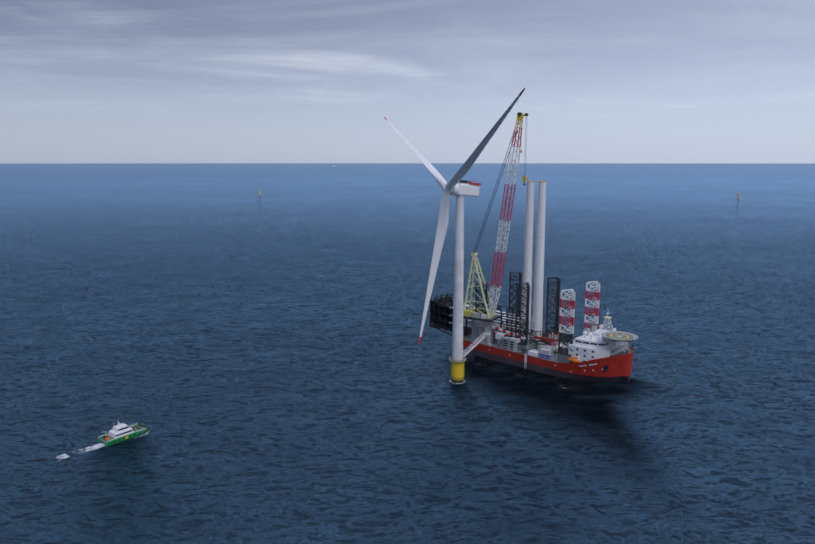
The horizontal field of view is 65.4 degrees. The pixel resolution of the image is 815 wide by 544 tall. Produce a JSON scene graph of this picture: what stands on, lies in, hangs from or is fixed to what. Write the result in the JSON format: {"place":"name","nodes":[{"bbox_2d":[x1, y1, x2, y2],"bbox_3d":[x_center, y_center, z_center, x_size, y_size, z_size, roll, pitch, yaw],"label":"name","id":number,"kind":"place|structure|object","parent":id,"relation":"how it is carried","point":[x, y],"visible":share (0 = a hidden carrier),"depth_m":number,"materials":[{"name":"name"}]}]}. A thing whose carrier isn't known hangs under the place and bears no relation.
{"place":"outdoors","nodes":[
{"label":"outdoors","id":0,"kind":"place"},
{"bbox_2d":[0,163,814,543],"bbox_3d":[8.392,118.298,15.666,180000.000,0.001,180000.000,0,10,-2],"label":"sea","id":1,"kind":"structure","parent":0,"point":[264,367],"depth_m":383.66,"materials":[{"name":"blue liquid"}]},
{"bbox_2d":[75,442,104,451],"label":"wake foam","id":2,"kind":"object","parent":1,"relation":"on","point":[97,446],"depth_m":269.64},
{"bbox_2d":[52,431,148,459],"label":"foam","id":3,"kind":"object","parent":1,"relation":"on","point":[64,456],"depth_m":260.91,"materials":[{"name":"liquid"}]},
{"bbox_2d":[98,421,149,446],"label":"boat","id":4,"kind":"object","parent":1,"relation":"on","point":[119,432],"visible":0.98,"depth_m":276.05,"materials":[{"name":"green metal"}]},
{"bbox_2d":[384,88,524,382],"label":"wind turbine","id":5,"kind":"object","parent":1,"relation":"in","point":[452,186],"visible":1,"depth_m":333.68,"materials":[{"name":"white metal"}]},
{"bbox_2d":[463,112,599,388],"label":"crane","id":6,"kind":"object","parent":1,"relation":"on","point":[480,326],"visible":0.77,"depth_m":360.73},
{"bbox_2d":[0,0,814,162],"label":"sky","id":7,"kind":"structure","parent":0,"point":[82,81],"materials":[{"name":"grey"}]},
{"bbox_2d":[472,181,620,361],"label":"deck equipment","id":8,"kind":"object","parent":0,"point":[518,340],"visible":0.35,"depth_m":367.65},
{"bbox_2d":[463,332,633,381],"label":"ship hull","id":9,"kind":"object","parent":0,"point":[617,367],"visible":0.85,"depth_m":334.78,"materials":[{"name":"red metal"}]},
{"bbox_2d":[429,182,574,360],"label":"deck cargo","id":10,"kind":"object","parent":9,"relation":"on","point":[441,312],"visible":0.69,"depth_m":368.86},
{"bbox_2d":[568,313,637,362],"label":"ship superstructure","id":11,"kind":"object","parent":9,"relation":"on","point":[593,344],"visible":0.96,"depth_m":329.94,"materials":[{"name":"white metal"}]}
]}

